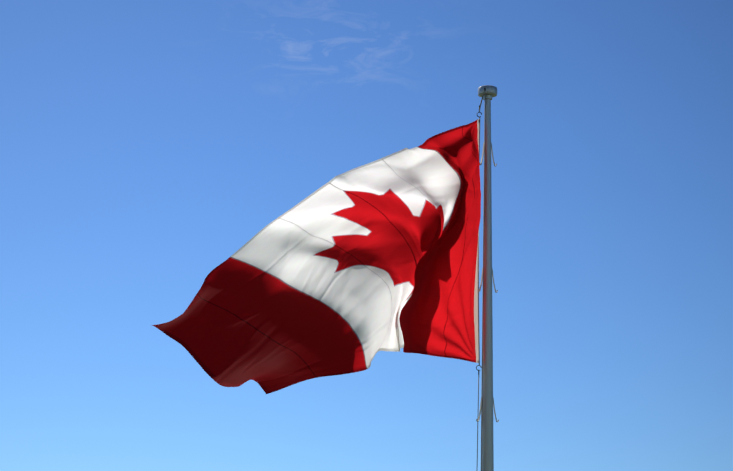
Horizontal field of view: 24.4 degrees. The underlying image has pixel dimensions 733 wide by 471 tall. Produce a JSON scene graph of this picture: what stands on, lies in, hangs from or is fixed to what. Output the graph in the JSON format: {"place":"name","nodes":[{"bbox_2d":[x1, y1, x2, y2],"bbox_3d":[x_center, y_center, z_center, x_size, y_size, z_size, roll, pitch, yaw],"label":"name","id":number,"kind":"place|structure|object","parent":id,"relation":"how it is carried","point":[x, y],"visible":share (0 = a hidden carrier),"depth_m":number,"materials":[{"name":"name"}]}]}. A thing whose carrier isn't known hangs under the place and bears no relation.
{"place":"outdoors","nodes":[
{"label":"outdoors","id":0,"kind":"place"},
{"bbox_2d":[0,0,732,470],"label":"sky","id":1,"kind":"structure","parent":0,"point":[144,143],"materials":[{"name":"blue"}]},
{"label":"ground","id":2,"kind":"structure","parent":0,"visible":0},
{"bbox_2d":[478,85,496,470],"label":"flag pole","id":3,"kind":"object","parent":2,"relation":"on","point":[490,92],"visible":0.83,"depth_m":12.40,"materials":[{"name":"metal"}]},
{"bbox_2d":[477,90,485,470],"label":"halyard rope","id":4,"kind":"object","parent":3,"relation":"attached to","point":[483,289],"visible":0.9,"depth_m":12.40,"materials":[{"name":"grey fabric"}]},
{"bbox_2d":[476,105,481,377],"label":"snap hooks","id":5,"kind":"object","parent":4,"relation":"attached to","point":[478,365],"visible":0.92,"depth_m":12.35,"materials":[{"name":"grey metal"}]},
{"bbox_2d":[152,119,480,393],"bbox_3d":[-0.109,0.102,11.833,2.290,2.234,1.515,8,-12,-35],"label":"canadian flag","id":6,"kind":"object","parent":5,"relation":"attached to","point":[357,269],"visible":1,"depth_m":11.91,"materials":[{"name":"fabric"}]},
{"bbox_2d":[476,142,498,421],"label":"pole step hooks","id":7,"kind":"object","parent":3,"relation":"attached to","point":[478,290],"visible":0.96,"depth_m":12.45,"materials":[{"name":"beige metal"}]}
]}

